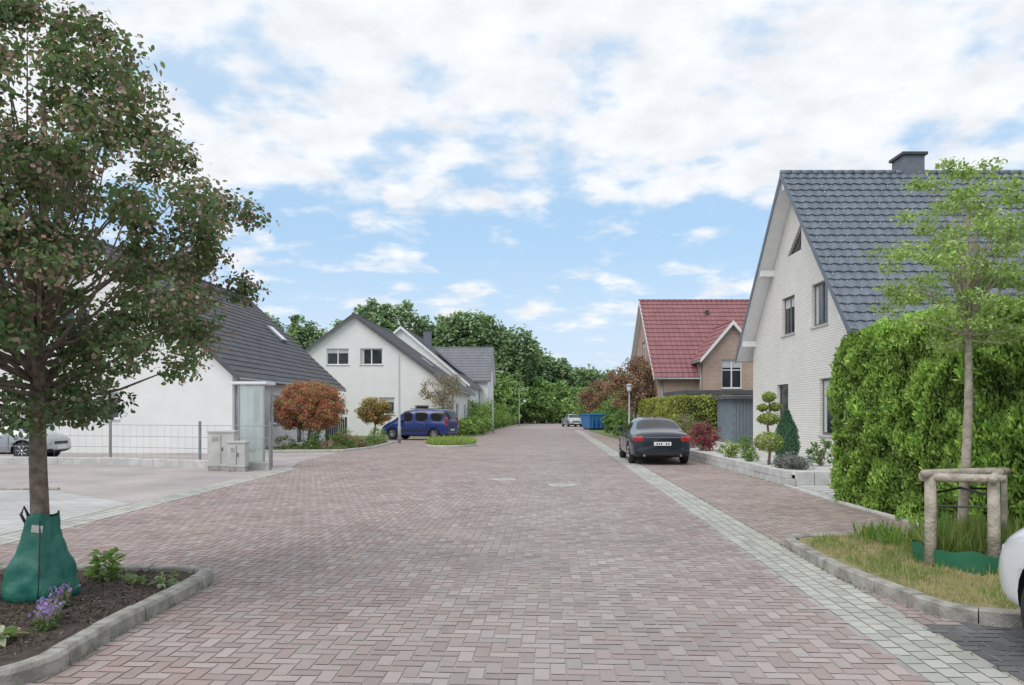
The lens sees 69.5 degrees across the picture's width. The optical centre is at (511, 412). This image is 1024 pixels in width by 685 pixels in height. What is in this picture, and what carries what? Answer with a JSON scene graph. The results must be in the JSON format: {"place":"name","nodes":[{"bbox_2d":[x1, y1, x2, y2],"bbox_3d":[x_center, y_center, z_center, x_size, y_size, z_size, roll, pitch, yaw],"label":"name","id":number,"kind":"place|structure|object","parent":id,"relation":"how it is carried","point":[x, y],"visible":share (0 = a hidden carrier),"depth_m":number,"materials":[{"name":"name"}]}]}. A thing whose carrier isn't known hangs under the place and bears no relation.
{"place":"outdoors","nodes":[
{"label":"outdoors","id":0,"kind":"place"},
{"bbox_2d":[0,452,338,541],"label":"driveway pavement","id":1,"kind":"structure","parent":0,"point":[130,485],"depth_m":18.52,"materials":[{"name":"concrete"}]},
{"bbox_2d":[0,419,70,456],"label":"parked car","id":2,"kind":"object","parent":1,"relation":"on","point":[19,446],"visible":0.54,"depth_m":24.47,"materials":[{"name":"silver paint"}]},
{"bbox_2d":[0,491,128,534],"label":"parking slabs","id":3,"kind":"structure","parent":1,"relation":"on","point":[66,505],"depth_m":12.67,"materials":[{"name":"concrete"}]},
{"bbox_2d":[0,457,268,469],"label":"fence plinth","id":4,"kind":"structure","parent":1,"relation":"on","point":[181,463],"depth_m":22.31,"materials":[{"name":"concrete"}]},
{"bbox_2d":[0,421,271,469],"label":"wire fence","id":5,"kind":"object","parent":1,"relation":"on","point":[199,448],"visible":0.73,"depth_m":21.59,"materials":[{"name":"metal"}]},
{"bbox_2d":[0,468,296,544],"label":"gutter strip","id":6,"kind":"object","parent":1,"relation":"on","point":[139,505],"visible":0.91,"depth_m":12.68,"materials":[{"name":"concrete"}]},
{"bbox_2d":[207,430,239,470],"bbox_3d":[-7.980,1.040,20.400,0.770,1.120,0.390,0,0,0],"label":"utility cabinet","id":7,"kind":"object","parent":1,"relation":"on","point":[218,450],"visible":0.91,"depth_m":20.23,"materials":[{"name":"plastic"}]},
{"bbox_2d":[227,441,249,471],"bbox_3d":[-7.450,1.180,20.100,0.510,0.840,0.350,0,0,0],"label":"utility cabinet","id":8,"kind":"object","parent":1,"relation":"on","point":[238,456],"visible":1,"depth_m":19.95,"materials":[{"name":"plastic"}]},
{"bbox_2d":[231,381,275,466],"bbox_3d":[-7.520,0.350,21.470,1.020,2.500,0.860,0,0,0],"label":"glass shelter","id":9,"kind":"object","parent":1,"relation":"on","point":[248,383],"visible":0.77,"depth_m":21.10,"materials":[{"name":"metal"}]},
{"bbox_2d":[104,245,345,388],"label":"roof tiles","id":10,"kind":"object","parent":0,"point":[256,347],"visible":0.7,"depth_m":36.55,"materials":[{"name":"tile"}]},
{"bbox_2d":[358,316,474,393],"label":"roof tiles","id":11,"kind":"object","parent":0,"point":[404,346],"visible":0.81,"depth_m":56.78,"materials":[{"name":"tile"}]},
{"bbox_2d":[3,417,895,544],"bbox_3d":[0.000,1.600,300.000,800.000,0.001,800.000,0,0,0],"label":"ground","id":12,"kind":"structure","parent":0,"point":[601,432],"depth_m":50.31,"materials":[{"name":"concrete"}]},
{"bbox_2d":[0,569,194,665],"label":"planting bed soil","id":13,"kind":"structure","parent":12,"relation":"on","point":[29,651],"depth_m":5.68,"materials":[{"name":"soil"}]},
{"bbox_2d":[0,625,29,646],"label":"hosta plant","id":14,"kind":"object","parent":13,"relation":"on","point":[9,631],"visible":0.98,"depth_m":4.95,"materials":[{"name":"green plant"}]},
{"bbox_2d":[1,506,80,603],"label":"watering bag","id":15,"kind":"object","parent":13,"relation":"on","point":[42,561],"visible":0.94,"depth_m":5.97,"materials":[{"name":"green plastic"}]},
{"bbox_2d":[28,606,59,631],"bbox_3d":[-3.256,1.429,5.145,0.191,0.198,0.181,0,0,-22],"label":"purple flower","id":16,"kind":"object","parent":13,"relation":"on","point":[40,622],"visible":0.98,"depth_m":5.12,"materials":[{"name":"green plant"}]},
{"bbox_2d":[31,599,64,624],"bbox_3d":[-3.328,1.444,5.301,0.208,0.205,0.188,0,0,42],"label":"purple flower","id":17,"kind":"object","parent":13,"relation":"on","point":[47,608],"visible":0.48,"depth_m":5.30,"materials":[{"name":"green plant"}]},
{"bbox_2d":[48,583,71,607],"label":"purple flower","id":18,"kind":"object","parent":13,"relation":"on","point":[61,594],"visible":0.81,"depth_m":5.79,"materials":[{"name":"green plant"}]},
{"bbox_2d":[82,547,127,582],"bbox_3d":[-3.729,1.393,6.754,0.342,0.315,0.370,0,0,0],"label":"garden plant","id":19,"kind":"object","parent":13,"relation":"on","point":[112,569],"visible":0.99,"depth_m":6.72,"materials":[{"name":"green plant"}]},
{"bbox_2d":[120,573,146,583],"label":"garden plant","id":20,"kind":"object","parent":13,"relation":"on","point":[131,578],"visible":1,"depth_m":6.56,"materials":[{"name":"green plant"}]},
{"bbox_2d":[0,0,278,516],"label":"street tree","id":21,"kind":"object","parent":13,"relation":"on","point":[43,253],"visible":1,"depth_m":5.88,"materials":[{"name":"green plant"}]},
{"bbox_2d":[147,569,179,589],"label":"garden plant","id":22,"kind":"object","parent":13,"relation":"on","point":[161,579],"visible":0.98,"depth_m":6.45,"materials":[{"name":"green plant"}]},
{"bbox_2d":[0,251,337,452],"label":"walls","id":23,"kind":"structure","parent":12,"relation":"on","point":[209,398],"depth_m":29.49,"materials":[{"name":"white paint"}]},
{"bbox_2d":[19,302,301,443],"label":"window frames","id":24,"kind":"structure","parent":23,"relation":"attached to","point":[259,391],"depth_m":32.35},
{"bbox_2d":[27,310,300,441],"bbox_3d":[-12.954,-1.475,33.901,5.875,5.910,14.881,0,0,39],"label":"window glass","id":25,"kind":"object","parent":24,"relation":"in","point":[256,407],"visible":0.22,"depth_m":31.93,"materials":[{"name":"glass"}]},
{"bbox_3d":[-19.145,-4.064,36.992,5.850,5.553,15.000,0,0,3],"label":"roof","id":26,"kind":"object","parent":23,"relation":"on","visible":0},
{"bbox_2d":[95,241,344,388],"bbox_3d":[-13.293,-4.074,36.688,5.870,5.671,15.070,0,0,3],"label":"verge board","id":27,"kind":"object","parent":26,"relation":"attached to","point":[232,372],"visible":0.32,"depth_m":29.05,"materials":[{"name":"wood"}]},
{"bbox_2d":[259,439,384,449],"bbox_3d":[-8.292,1.498,34.832,3.552,0.303,9.065,0,0,6],"label":"ground cover","id":28,"kind":"object","parent":12,"relation":"on","point":[335,445],"visible":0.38,"depth_m":31.51,"materials":[{"name":"green plant"}]},
{"bbox_2d":[255,441,394,451],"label":"kerb","id":29,"kind":"structure","parent":12,"relation":"on","point":[349,449],"depth_m":30.51,"materials":[{"name":"concrete"}]},
{"bbox_2d":[307,318,469,435],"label":"walls","id":30,"kind":"structure","parent":12,"relation":"on","point":[355,378],"depth_m":51.95,"materials":[{"name":"white paint"}]},
{"bbox_2d":[327,348,464,417],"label":"window frames","id":31,"kind":"structure","parent":30,"relation":"attached to","point":[370,364],"depth_m":52.08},
{"bbox_2d":[328,349,456,416],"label":"window glass","id":32,"kind":"object","parent":31,"relation":"in","point":[343,357],"visible":0.48,"depth_m":52.08,"materials":[{"name":"glass"}]},
{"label":"roof","id":33,"kind":"object","parent":30,"relation":"on","visible":0},
{"bbox_2d":[304,313,352,351],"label":"verge board","id":34,"kind":"object","parent":33,"relation":"attached to","point":[329,332],"visible":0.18,"depth_m":51.75,"materials":[{"name":"wood"}]},
{"bbox_2d":[353,313,456,391],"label":"verge board","id":35,"kind":"object","parent":33,"relation":"attached to","point":[393,344],"visible":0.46,"depth_m":51.51,"materials":[{"name":"wood"}]},
{"bbox_2d":[398,354,400,442],"bbox_3d":[-5.950,-0.750,39.000,0.171,4.700,0.180,0,0,0],"label":"street lamp","id":36,"kind":"object","parent":12,"relation":"on","point":[399,429],"visible":0.88,"depth_m":38.95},
{"bbox_2d":[395,329,478,407],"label":"walls","id":37,"kind":"structure","parent":12,"relation":"on","point":[401,334],"depth_m":67.93,"materials":[{"name":"paint"}]},
{"bbox_2d":[418,372,462,409],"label":"flowering tree","id":38,"kind":"object","parent":12,"relation":"on","point":[440,400],"visible":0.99,"depth_m":50.38,"materials":[{"name":"beige plant"}]},
{"bbox_2d":[264,297,627,423],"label":"woodland trees","id":39,"kind":"object","parent":12,"relation":"on","point":[526,358],"visible":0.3,"depth_m":110.29,"materials":[{"name":"green plant"}]},
{"bbox_2d":[457,417,479,436],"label":"garden shrub","id":40,"kind":"object","parent":12,"relation":"on","point":[466,427],"visible":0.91,"depth_m":49.94,"materials":[{"name":"green plant"}]},
{"bbox_2d":[467,410,493,432],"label":"garden shrub","id":41,"kind":"object","parent":12,"relation":"on","point":[482,416],"visible":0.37,"depth_m":57.84,"materials":[{"name":"green plant"}]},
{"bbox_2d":[475,371,492,411],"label":"walls","id":42,"kind":"structure","parent":12,"relation":"on","point":[486,393],"depth_m":79.72,"materials":[{"name":"paint"}]},
{"bbox_2d":[477,398,506,426],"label":"garden shrub","id":43,"kind":"object","parent":12,"relation":"on","point":[499,414],"visible":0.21,"depth_m":73.74,"materials":[{"name":"green plant"}]},
{"bbox_2d":[493,351,630,424],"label":"tree belt","id":44,"kind":"object","parent":12,"relation":"on","point":[541,404],"visible":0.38,"depth_m":109.48,"materials":[{"name":"green plant"}]},
{"bbox_2d":[579,414,606,429],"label":"waste skip","id":45,"kind":"object","parent":12,"relation":"on","point":[591,422],"visible":0.79,"depth_m":69.59,"materials":[{"name":"metal"}]},
{"bbox_2d":[574,378,617,413],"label":"copper leaved tree","id":46,"kind":"object","parent":12,"relation":"on","point":[590,395],"visible":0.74,"depth_m":79.53,"materials":[{"name":"brown plant"}]},
{"bbox_2d":[600,411,618,432],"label":"garden shrub","id":47,"kind":"object","parent":12,"relation":"on","point":[608,423],"visible":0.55,"depth_m":59.65,"materials":[{"name":"green plant"}]},
{"bbox_2d":[598,396,631,419],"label":"garden shrub","id":48,"kind":"object","parent":12,"relation":"on","point":[609,408],"visible":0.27,"depth_m":69.83,"materials":[{"name":"green plant"}]},
{"bbox_2d":[603,355,656,418],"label":"copper leaved tree","id":49,"kind":"object","parent":12,"relation":"on","point":[641,368],"visible":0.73,"depth_m":47.53,"materials":[{"name":"brown plant"}]},
{"bbox_2d":[633,318,697,418],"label":"walls","id":50,"kind":"structure","parent":12,"relation":"on","point":[672,385],"depth_m":46.00,"materials":[{"name":"beige brick"}]},
{"bbox_2d":[628,307,640,380],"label":"roof deck","id":51,"kind":"structure","parent":50,"relation":"attached to","point":[636,337],"depth_m":52.94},
{"bbox_2d":[639,299,748,301],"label":"ridge tiles","id":52,"kind":"object","parent":51,"relation":"on","point":[691,300],"visible":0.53,"depth_m":50.91,"materials":[{"name":"tile"}]},
{"bbox_2d":[640,301,748,376],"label":"roof tiles","id":53,"kind":"object","parent":50,"relation":"on","point":[677,334],"visible":0.31,"depth_m":48.94,"materials":[{"name":"tile"}]},
{"bbox_2d":[636,394,717,440],"bbox_3d":[9.444,0.368,41.498,3.202,2.701,11.310,0,0,0],"label":"clipped hedge","id":54,"kind":"object","parent":12,"relation":"on","point":[702,408],"visible":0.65,"depth_m":36.12,"materials":[{"name":"green plant"}]},
{"bbox_2d":[663,390,752,399],"bbox_3d":[11.200,0.200,41.000,4.600,2.800,5.200,0,0,0],"label":"carport","id":55,"kind":"object","parent":12,"relation":"on","point":[712,392],"visible":0.41,"depth_m":38.40,"materials":[{"name":"metal"}]},
{"bbox_2d":[690,319,752,399],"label":"brick cross gable","id":56,"kind":"structure","parent":12,"relation":"on","point":[718,368],"depth_m":44.80,"materials":[{"name":"brown brick"}]},
{"bbox_2d":[722,368,739,386],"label":"window glass","id":57,"kind":"structure","parent":56,"relation":"in","point":[726,375],"depth_m":44.92,"materials":[{"name":"glass"}]},
{"bbox_2d":[689,449,795,485],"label":"stone wall","id":58,"kind":"structure","parent":12,"relation":"on","point":[776,475],"depth_m":19.02,"materials":[{"name":"stone"}]},
{"bbox_2d":[690,441,847,474],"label":"garden gravel","id":59,"kind":"structure","parent":12,"relation":"on","point":[763,458],"depth_m":22.57,"materials":[{"name":"gravel"}]},
{"bbox_2d":[674,413,701,447],"bbox_3d":[6.775,0.712,28.989,1.447,1.453,1.432,0,0,0],"label":"pink flowering shrub","id":60,"kind":"object","parent":59,"relation":"on","point":[683,426],"visible":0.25,"depth_m":28.86,"materials":[{"name":"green plant"}]},
{"bbox_2d":[686,421,722,450],"bbox_3d":[6.924,0.844,26.793,1.479,1.153,1.360,0,0,0],"label":"red leaved shrub","id":61,"kind":"object","parent":59,"relation":"on","point":[699,435],"visible":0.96,"depth_m":26.61,"materials":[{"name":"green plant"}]},
{"bbox_2d":[716,439,743,457],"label":"round bush","id":62,"kind":"object","parent":59,"relation":"on","point":[729,452],"visible":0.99,"depth_m":22.44,"materials":[{"name":"green plant"}]},
{"bbox_2d":[739,447,760,461],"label":"round bush","id":63,"kind":"object","parent":59,"relation":"on","point":[748,456],"visible":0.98,"depth_m":20.77,"materials":[{"name":"green plant"}]},
{"bbox_2d":[753,391,784,464],"bbox_3d":[6.744,0.392,19.406,0.796,1.943,0.830,0,0,0],"label":"topiary tree","id":64,"kind":"object","parent":59,"relation":"on","point":[760,442],"visible":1,"depth_m":19.29,"materials":[{"name":"green plant"}]},
{"bbox_2d":[772,409,800,457],"bbox_3d":[8.297,0.611,22.291,0.842,1.498,0.846,0,0,-27],"label":"columnar conifer","id":65,"kind":"object","parent":59,"relation":"on","point":[786,429],"visible":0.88,"depth_m":22.09,"materials":[{"name":"green plant"}]},
{"bbox_2d":[770,451,815,469],"bbox_3d":[6.940,1.195,18.114,1.035,0.512,1.113,0,0,44],"label":"lavender bush","id":66,"kind":"object","parent":59,"relation":"on","point":[794,461],"visible":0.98,"depth_m":17.95,"materials":[{"name":"grey plant"}]},
{"bbox_2d":[805,439,832,465],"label":"rose bush","id":67,"kind":"object","parent":59,"relation":"on","point":[821,453],"visible":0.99,"depth_m":18.87,"materials":[{"name":"green plant"}]},
{"bbox_2d":[753,204,848,456],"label":"walls","id":68,"kind":"structure","parent":12,"relation":"on","point":[800,360],"depth_m":25.59,"materials":[{"name":"white brick"}]},
{"bbox_2d":[736,181,790,361],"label":"roof deck","id":69,"kind":"structure","parent":68,"relation":"on","point":[775,234],"depth_m":27.95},
{"bbox_2d":[780,231,830,434],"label":"window frames","id":70,"kind":"structure","parent":68,"relation":"attached to","point":[817,285],"depth_m":24.32,"materials":[{"name":"plastic"}]},
{"bbox_2d":[781,232,833,432],"bbox_3d":[13.173,-2.904,22.711,10.757,7.068,3.901,0,0,37],"label":"window glass","id":71,"kind":"object","parent":70,"relation":"in","point":[784,389],"visible":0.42,"depth_m":25.57,"materials":[{"name":"glass"}]},
{"bbox_2d":[786,286,829,431],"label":"window blinds","id":72,"kind":"object","parent":70,"relation":"attached to","point":[826,383],"depth_m":24.12,"materials":[{"name":"plastic"}]},
{"bbox_2d":[790,179,1020,332],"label":"roof deck","id":73,"kind":"structure","parent":68,"relation":"on","point":[881,243],"depth_m":23.21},
{"bbox_2d":[782,173,1023,329],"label":"roof tiles","id":74,"kind":"object","parent":73,"relation":"on","point":[848,213],"visible":0.59,"depth_m":23.44,"materials":[{"name":"tile"}]},
{"bbox_3d":[15.900,-5.319,28.245,13.160,6.046,5.304,0,0,0],"label":"roof","id":75,"kind":"object","parent":68,"relation":"on","visible":0},
{"bbox_2d":[735,172,780,362],"bbox_3d":[15.900,-5.235,28.210,13.170,6.291,5.220,0,0,0],"label":"verge board","id":76,"kind":"object","parent":75,"relation":"attached to","point":[762,250],"visible":1,"depth_m":27.80,"materials":[{"name":"wood"}]},
{"bbox_2d":[781,173,849,332],"bbox_3d":[15.900,-5.235,22.990,13.170,6.291,5.220,0,0,0],"label":"verge board","id":77,"kind":"object","parent":75,"relation":"attached to","point":[825,277],"visible":0.79,"depth_m":22.65,"materials":[{"name":"wood"}]},
{"bbox_2d":[779,170,1023,174],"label":"ridge tiles","id":78,"kind":"object","parent":75,"relation":"on","point":[854,172],"visible":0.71,"depth_m":25.50,"materials":[{"name":"tile"}]},
{"bbox_2d":[892,155,924,174],"bbox_3d":[13.900,-7.960,25.900,0.720,1.920,0.800,0,0,0],"label":"chimney","id":79,"kind":"object","parent":75,"relation":"on","point":[914,163],"visible":0.36,"depth_m":25.50,"materials":[{"name":"stone"}]},
{"bbox_2d":[795,472,831,485],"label":"stone wall","id":80,"kind":"structure","parent":12,"relation":"on","point":[812,478],"depth_m":16.02,"materials":[{"name":"stone"}]},
{"bbox_2d":[798,533,1019,609],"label":"planting bed grass","id":81,"kind":"structure","parent":12,"relation":"on","point":[874,573],"depth_m":6.85,"materials":[{"name":"plant"}]},
{"bbox_2d":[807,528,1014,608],"bbox_3d":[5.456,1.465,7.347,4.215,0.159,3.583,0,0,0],"label":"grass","id":82,"kind":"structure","parent":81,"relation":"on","point":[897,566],"depth_m":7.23,"materials":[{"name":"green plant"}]},
{"bbox_2d":[807,533,1017,608],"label":"dry grass","id":83,"kind":"structure","parent":81,"relation":"on","point":[906,583],"depth_m":6.66,"materials":[{"name":"beige plant"}]},
{"bbox_2d":[852,515,1021,547],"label":"weeds","id":84,"kind":"object","parent":81,"relation":"on","point":[883,529],"visible":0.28,"depth_m":8.66,"materials":[{"name":"green plant"}]},
{"bbox_2d":[862,156,1023,525],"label":"young street tree","id":85,"kind":"object","parent":81,"relation":"on","point":[969,279],"visible":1,"depth_m":7.68,"materials":[{"name":"green plant"}]},
{"bbox_2d":[896,509,1023,554],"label":"tall grass","id":86,"kind":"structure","parent":81,"relation":"on","point":[957,536],"depth_m":7.42,"materials":[{"name":"green plant"}]},
{"bbox_2d":[911,467,1011,575],"bbox_3d":[4.670,1.066,7.432,1.121,1.009,1.074,0,0,18],"label":"tree guard","id":87,"kind":"object","parent":81,"relation":"on","point":[996,481],"visible":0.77,"depth_m":7.24,"materials":[{"name":"brown wood"}]},
{"bbox_2d":[824,293,1023,532],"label":"thuja hedge","id":88,"kind":"object","parent":12,"relation":"on","point":[900,403],"visible":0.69,"depth_m":10.73,"materials":[{"name":"green plant"}]},
{"label":"garden bed","id":89,"kind":"object","parent":12,"relation":"on","visible":0},
{"bbox_2d":[270,380,348,442],"bbox_3d":[-8.810,0.073,32.212,3.285,3.070,3.262,0,0,0],"label":"red robin tree","id":90,"kind":"object","parent":89,"relation":"on","point":[318,409],"visible":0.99,"depth_m":31.57,"materials":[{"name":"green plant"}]},
{"bbox_2d":[325,417,346,440],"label":"fence gate","id":91,"kind":"structure","parent":89,"relation":"on","point":[333,430],"depth_m":38.19,"materials":[{"name":"metal"}]},
{"bbox_2d":[354,396,394,437],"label":"red robin tree","id":92,"kind":"object","parent":89,"relation":"on","point":[374,411],"visible":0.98,"depth_m":44.06,"materials":[{"name":"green plant"}]},
{"bbox_2d":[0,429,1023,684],"bbox_3d":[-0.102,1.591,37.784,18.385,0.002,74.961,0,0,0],"label":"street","id":93,"kind":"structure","parent":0,"point":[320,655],"depth_m":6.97,"materials":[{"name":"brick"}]},
{"bbox_2d":[0,564,212,684],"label":"kerb","id":94,"kind":"structure","parent":93,"relation":"on","point":[59,656],"depth_m":5.23,"materials":[{"name":"concrete"}]},
{"bbox_2d":[382,408,457,439],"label":"parked van","id":95,"kind":"object","parent":93,"relation":"on","point":[434,422],"visible":0.91,"depth_m":43.30,"materials":[{"name":"blue paint"}]},
{"bbox_2d":[17,444,1021,684],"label":"joint weeds","id":96,"kind":"object","parent":93,"relation":"on","point":[657,474],"visible":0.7,"depth_m":6.34,"materials":[{"name":"green plant"}]},
{"bbox_2d":[500,424,583,428],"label":"street far end","id":97,"kind":"structure","parent":93,"relation":"on","point":[540,426],"depth_m":87.12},
{"bbox_2d":[561,414,581,426],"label":"parked car","id":98,"kind":"object","parent":97,"relation":"on","point":[568,420],"visible":0.92,"depth_m":84.78,"materials":[{"name":"silver paint"}]},
{"bbox_2d":[617,416,690,462],"bbox_3d":[4.699,0.836,24.883,2.180,1.508,5.034,0,0,3],"label":"parked car","id":99,"kind":"object","parent":93,"relation":"on","point":[652,436],"visible":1,"depth_m":22.57,"materials":[{"name":"paint"}]},
{"bbox_2d":[575,430,1021,684],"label":"gutter strip","id":100,"kind":"object","parent":93,"relation":"on","point":[944,669],"visible":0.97,"depth_m":6.09,"materials":[{"name":"concrete"}]},
{"bbox_2d":[784,484,918,525],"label":"kerb","id":101,"kind":"structure","parent":93,"relation":"on","point":[851,504],"depth_m":12.50,"materials":[{"name":"concrete"}]},
{"bbox_2d":[784,531,1022,628],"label":"kerb","id":102,"kind":"structure","parent":93,"relation":"on","point":[957,612],"depth_m":6.18,"materials":[{"name":"concrete"}]},
{"bbox_2d":[998,528,1023,628],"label":"parked car","id":103,"kind":"object","parent":93,"relation":"on","point":[1011,567],"visible":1,"depth_m":4.90,"materials":[{"name":"white paint"}]},
{"bbox_3d":[-3.000,1.529,36.340,2.160,0.035,3.840,0,0,0],"label":"island bed","id":104,"kind":"object","parent":93,"relation":"on","visible":0},
{"bbox_2d":[425,434,478,445],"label":"ground cover","id":105,"kind":"object","parent":104,"relation":"on","point":[464,440],"visible":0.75,"depth_m":35.04,"materials":[{"name":"green plant"}]},
{"bbox_2d":[0,0,1023,401],"label":"sky","id":106,"kind":"structure","parent":0,"point":[553,168],"materials":[{"name":"blue"}]},
{"bbox_2d":[711,395,752,445],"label":"garden shed","id":107,"kind":"structure","parent":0,"point":[734,416],"depth_m":33.10,"materials":[{"name":"wood"}]},
{"bbox_2d":[800,486,837,496],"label":"path slabs","id":108,"kind":"structure","parent":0,"point":[825,490],"depth_m":15.01,"materials":[{"name":"concrete"}]},
{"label":"roof deck","id":109,"kind":"object","parent":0,"visible":0},
{"bbox_2d":[405,329,480,387],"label":"roof tiles","id":110,"kind":"object","parent":109,"relation":"on","point":[465,377],"visible":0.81,"depth_m":71.56,"materials":[{"name":"tile"}]},
{"bbox_2d":[401,326,469,386],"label":"verge board","id":111,"kind":"object","parent":110,"relation":"on","point":[431,353],"visible":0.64,"depth_m":67.51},
{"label":"roof deck","id":112,"kind":"object","parent":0,"visible":0},
{"bbox_2d":[435,348,492,379],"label":"roof tiles","id":113,"kind":"object","parent":112,"relation":"on","point":[473,363],"visible":0.61,"depth_m":82.08,"materials":[{"name":"tile"}]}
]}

